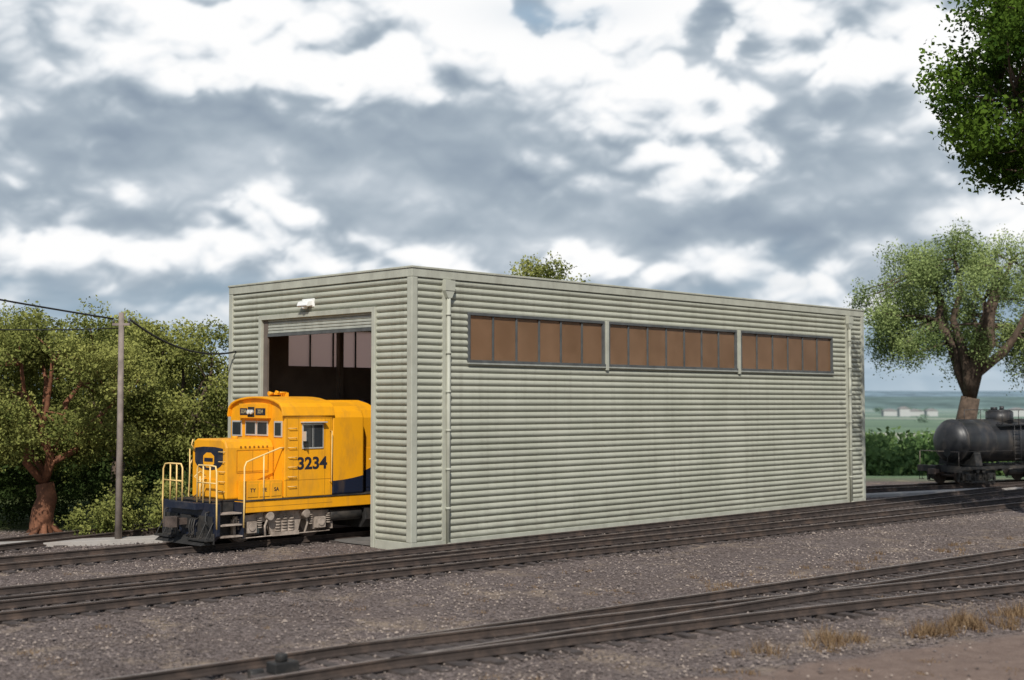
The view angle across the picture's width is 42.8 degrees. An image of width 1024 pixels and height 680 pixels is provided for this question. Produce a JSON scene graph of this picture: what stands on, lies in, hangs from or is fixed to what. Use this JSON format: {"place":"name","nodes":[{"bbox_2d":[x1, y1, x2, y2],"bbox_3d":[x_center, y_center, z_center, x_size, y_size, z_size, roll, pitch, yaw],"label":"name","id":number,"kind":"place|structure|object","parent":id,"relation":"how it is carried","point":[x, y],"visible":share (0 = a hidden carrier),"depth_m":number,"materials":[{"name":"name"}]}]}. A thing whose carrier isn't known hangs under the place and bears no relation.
{"place":"outdoors","nodes":[
{"label":"outdoors","id":0,"kind":"place"},
{"bbox_2d":[0,535,166,546],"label":"concrete path","id":1,"kind":"structure","parent":0,"point":[112,540],"depth_m":41.49,"materials":[{"name":"grey concrete"}]},
{"bbox_2d":[0,0,1023,390],"bbox_3d":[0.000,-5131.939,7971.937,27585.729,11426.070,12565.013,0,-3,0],"label":"sky","id":2,"kind":"structure","parent":0,"point":[170,160],"depth_m":13558.83,"materials":[{"name":"white"}]},
{"bbox_2d":[0,409,1023,679],"bbox_3d":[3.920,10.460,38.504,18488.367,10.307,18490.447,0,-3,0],"label":"ground","id":3,"kind":"structure","parent":0,"point":[1000,647],"depth_m":27.12,"materials":[{"name":"grey gravel"}]},
{"bbox_2d":[0,493,32,528],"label":"bush","id":4,"kind":"object","parent":3,"relation":"on","point":[17,514],"visible":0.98,"depth_m":47.75,"materials":[{"name":"green plant"}]},
{"bbox_2d":[0,358,61,472],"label":"broadleaf tree","id":5,"kind":"object","parent":3,"relation":"on","point":[35,384],"visible":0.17,"depth_m":49.21,"materials":[{"name":"green plant"}]},
{"bbox_2d":[0,464,71,521],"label":"bush","id":6,"kind":"object","parent":3,"relation":"on","point":[19,480],"visible":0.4,"depth_m":49.42,"materials":[{"name":"green plant"}]},
{"bbox_2d":[0,295,160,534],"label":"broadleaf tree","id":7,"kind":"object","parent":3,"relation":"on","point":[81,362],"visible":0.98,"depth_m":44.84,"materials":[{"name":"green plant"}]},
{"bbox_2d":[0,523,161,554],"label":"railway track","id":8,"kind":"structure","parent":3,"relation":"on","point":[40,539],"depth_m":41.99,"materials":[{"name":"metal"}]},
{"bbox_2d":[19,455,150,525],"bbox_3d":[-16.047,5.739,49.240,4.936,3.087,3.839,0,-3,0],"label":"bush","id":9,"kind":"object","parent":3,"relation":"on","point":[85,479],"visible":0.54,"depth_m":49.26,"materials":[{"name":"green plant"}]},
{"bbox_2d":[53,494,141,535],"bbox_3d":[-13.756,5.891,43.757,2.758,1.627,2.135,-1,-3,28],"label":"bush","id":10,"kind":"object","parent":3,"relation":"on","point":[106,514],"visible":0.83,"depth_m":43.45,"materials":[{"name":"green plant"}]},
{"bbox_2d":[0,379,226,498],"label":"distant trees","id":11,"kind":"object","parent":3,"relation":"on","point":[105,464],"visible":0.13,"depth_m":62.16,"materials":[{"name":"green plant"}]},
{"bbox_2d":[39,309,201,510],"bbox_3d":[-16.384,3.079,55.011,7.915,8.899,7.703,0,-3,0],"label":"broadleaf tree","id":12,"kind":"object","parent":3,"relation":"on","point":[75,401],"visible":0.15,"depth_m":54.50,"materials":[{"name":"green plant"}]},
{"bbox_2d":[112,312,129,538],"bbox_3d":[-12.620,2.912,42.009,0.569,7.600,0.222,0,-3,0],"label":"utility pole","id":13,"kind":"object","parent":3,"relation":"on","point":[121,324],"visible":0.91,"depth_m":41.94,"materials":[{"name":"grey wood"}]},
{"bbox_2d":[0,299,113,319],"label":"overhead wire","id":14,"kind":"object","parent":13,"relation":"attached to","point":[56,309],"visible":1,"depth_m":40.33,"materials":[{"name":"black metal"}]},
{"bbox_2d":[0,328,117,329],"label":"overhead wire","id":15,"kind":"object","parent":13,"relation":"attached to","point":[60,329],"visible":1,"depth_m":40.34,"materials":[{"name":"black metal"}]},
{"bbox_2d":[129,318,235,354],"bbox_3d":[-11.091,-0.076,44.255,0.070,1.073,4.949,-2,-3,31],"label":"overhead wire","id":16,"kind":"object","parent":13,"relation":"attached to","point":[148,332],"visible":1,"depth_m":43.91,"materials":[{"name":"black metal"}]},
{"bbox_2d":[92,471,191,535],"bbox_3d":[-12.440,5.627,44.643,3.647,2.280,2.169,0,-3,0],"label":"bush","id":17,"kind":"object","parent":3,"relation":"on","point":[128,496],"visible":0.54,"depth_m":44.41,"materials":[{"name":"green plant"}]},
{"bbox_2d":[130,464,192,521],"bbox_3d":[-11.518,5.691,47.739,4.621,2.617,3.078,0,-3,0],"label":"bush","id":18,"kind":"object","parent":3,"relation":"on","point":[151,471],"visible":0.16,"depth_m":47.17,"materials":[{"name":"green plant"}]},
{"bbox_2d":[96,315,228,492],"bbox_3d":[-12.804,3.194,51.031,6.783,8.290,7.034,0,-3,0],"label":"broadleaf tree","id":19,"kind":"object","parent":3,"relation":"on","point":[172,443],"visible":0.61,"depth_m":49.69,"materials":[{"name":"green plant"}]},
{"bbox_2d":[0,526,369,573],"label":"railway track","id":20,"kind":"structure","parent":3,"relation":"on","point":[49,560],"depth_m":38.49,"materials":[{"name":"metal"}]},
{"bbox_2d":[154,390,370,545],"bbox_3d":[-4.096,4.127,45.318,3.480,4.689,17.680,-3,-4,45],"label":"diesel locomotive","id":21,"kind":"object","parent":20,"relation":"on","point":[284,463],"visible":0.56,"depth_m":40.67,"materials":[{"name":"yellow paint"}]},
{"bbox_2d":[232,407,327,495],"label":"windows and lights","id":22,"kind":"structure","parent":21,"relation":"in","point":[315,430],"depth_m":41.10,"materials":[{"name":"metal"}]},
{"bbox_2d":[247,653,315,678],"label":"switch stand","id":23,"kind":"object","parent":3,"relation":"on","point":[282,663],"visible":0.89,"depth_m":21.14,"materials":[{"name":"black metal"}]},
{"bbox_2d":[0,497,1023,679],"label":"ballast gravel","id":24,"kind":"structure","parent":3,"relation":"on","point":[161,646],"depth_m":28.72,"materials":[{"name":"grey gravel"}]},
{"bbox_2d":[0,497,1023,626],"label":"railway track","id":25,"kind":"structure","parent":3,"relation":"on","point":[57,608],"depth_m":35.13,"materials":[{"name":"metal"}]},
{"bbox_2d":[0,484,1023,609],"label":"railway track","id":26,"kind":"structure","parent":3,"relation":"on","point":[225,571],"depth_m":40.19,"materials":[{"name":"metal"}]},
{"bbox_2d":[14,535,1023,679],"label":"dry grass","id":27,"kind":"structure","parent":3,"relation":"on","point":[960,620],"depth_m":25.64,"materials":[{"name":"brown plant"}]},
{"bbox_2d":[228,265,865,548],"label":"engine shed","id":28,"kind":"structure","parent":3,"relation":"on","point":[504,406],"depth_m":45.62,"materials":[{"name":"paint"}]},
{"bbox_2d":[262,312,371,533],"bbox_3d":[-6.159,2.610,43.298,6.000,7.926,0.906,-3,-4,45],"label":"rolling door","id":29,"kind":"structure","parent":28,"relation":"in","point":[333,325],"depth_m":43.47,"materials":[{"name":"metal"}]},
{"bbox_2d":[289,329,370,367],"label":"window panes","id":30,"kind":"structure","parent":28,"relation":"in","point":[321,344],"depth_m":49.60,"materials":[{"name":"glass"}]},
{"bbox_2d":[309,328,370,366],"bbox_3d":[-6.098,0.384,50.599,0.190,1.650,6.660,-3,-4,45],"label":"window frame","id":31,"kind":"structure","parent":28,"relation":"in","point":[311,328],"depth_m":49.77,"materials":[{"name":"grey metal"}]},
{"bbox_2d":[466,312,605,367],"bbox_3d":[0.912,0.053,43.687,0.190,1.650,6.660,-3,-4,45],"label":"window frame","id":32,"kind":"structure","parent":28,"relation":"in","point":[481,362],"depth_m":43.49,"materials":[{"name":"metal"}]},
{"bbox_2d":[471,315,601,363],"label":"window panes","id":33,"kind":"structure","parent":28,"relation":"in","point":[481,326],"depth_m":43.56,"materials":[{"name":"brown glass"}]},
{"bbox_2d":[610,324,733,367],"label":"window panes","id":34,"kind":"structure","parent":28,"relation":"in","point":[618,333],"depth_m":48.82,"materials":[{"name":"brown glass"}]},
{"bbox_2d":[609,322,738,371],"bbox_3d":[6.131,0.306,48.969,0.190,1.650,7.880,-3,-4,45],"label":"window frame","id":35,"kind":"structure","parent":28,"relation":"in","point":[735,369],"depth_m":48.76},
{"bbox_2d":[742,333,829,370],"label":"window panes","id":36,"kind":"structure","parent":28,"relation":"in","point":[748,340],"depth_m":54.25,"materials":[{"name":"brown glass"}]},
{"bbox_2d":[741,331,833,374],"bbox_3d":[11.498,0.566,54.400,0.190,1.650,6.980,-3,-4,45],"label":"window frame","id":37,"kind":"structure","parent":28,"relation":"in","point":[772,370],"depth_m":54.40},
{"bbox_2d":[504,251,589,281],"bbox_3d":[1.548,1.792,64.546,5.796,12.246,6.012,-2,-3,30],"label":"broadleaf tree","id":38,"kind":"object","parent":3,"relation":"on","point":[537,271],"visible":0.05,"depth_m":63.59,"materials":[{"name":"green plant"}]},
{"bbox_2d":[98,547,1023,679],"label":"railway track","id":39,"kind":"structure","parent":3,"relation":"on","point":[363,668],"depth_m":26.76,"materials":[{"name":"metal"}]},
{"bbox_2d":[348,571,1023,675],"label":"railway track","id":40,"kind":"structure","parent":3,"relation":"on","point":[841,610],"depth_m":26.02,"materials":[{"name":"metal"}]},
{"bbox_2d":[868,407,986,437],"bbox_3d":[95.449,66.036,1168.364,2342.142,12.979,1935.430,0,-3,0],"label":"distant trees","id":41,"kind":"object","parent":3,"relation":"on","point":[877,409],"depth_m":816.84,"materials":[{"name":"green plant"}]},
{"bbox_2d":[843,217,1023,481],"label":"willow tree","id":42,"kind":"object","parent":3,"relation":"on","point":[972,361],"visible":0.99,"depth_m":75.27,"materials":[{"name":"green plant"}]},
{"bbox_2d":[865,426,1018,475],"bbox_3d":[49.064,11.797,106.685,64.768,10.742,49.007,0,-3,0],"label":"hedge","id":43,"kind":"object","parent":3,"relation":"on","point":[887,455],"visible":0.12,"depth_m":88.98,"materials":[{"name":"green plant"}]},
{"bbox_2d":[866,479,1023,492],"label":"railway track","id":44,"kind":"structure","parent":3,"relation":"on","point":[913,487],"depth_m":67.92,"materials":[{"name":"metal"}]},
{"bbox_2d":[917,406,1023,483],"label":"railway tank car","id":45,"kind":"object","parent":44,"relation":"on","point":[965,448],"visible":1,"depth_m":68.95,"materials":[{"name":"black paint"}]},
{"bbox_2d":[881,406,1023,416],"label":"distant buildings","id":46,"kind":"structure","parent":3,"relation":"on","point":[903,411],"depth_m":1178.22,"materials":[{"name":"white"}]},
{"bbox_2d":[912,0,1023,204],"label":"maple tree","id":47,"kind":"object","parent":3,"relation":"on","point":[973,125],"visible":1,"depth_m":46.03,"materials":[{"name":"green plant"}]},
{"bbox_2d":[82,387,1023,398],"bbox_3d":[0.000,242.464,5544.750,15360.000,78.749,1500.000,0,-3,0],"label":"hills","id":48,"kind":"structure","parent":0,"point":[937,394],"depth_m":5079.55,"materials":[{"name":"green plant"}]},
{"bbox_2d":[197,397,1023,408],"bbox_3d":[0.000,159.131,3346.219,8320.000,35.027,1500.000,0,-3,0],"label":"hills","id":49,"kind":"structure","parent":0,"point":[929,402],"depth_m":2742.38,"materials":[{"name":"green plant"}]},
{"bbox_2d":[866,487,1021,497],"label":"concrete path","id":50,"kind":"structure","parent":0,"point":[890,494],"depth_m":63.60,"materials":[{"name":"grey concrete"}]}
]}

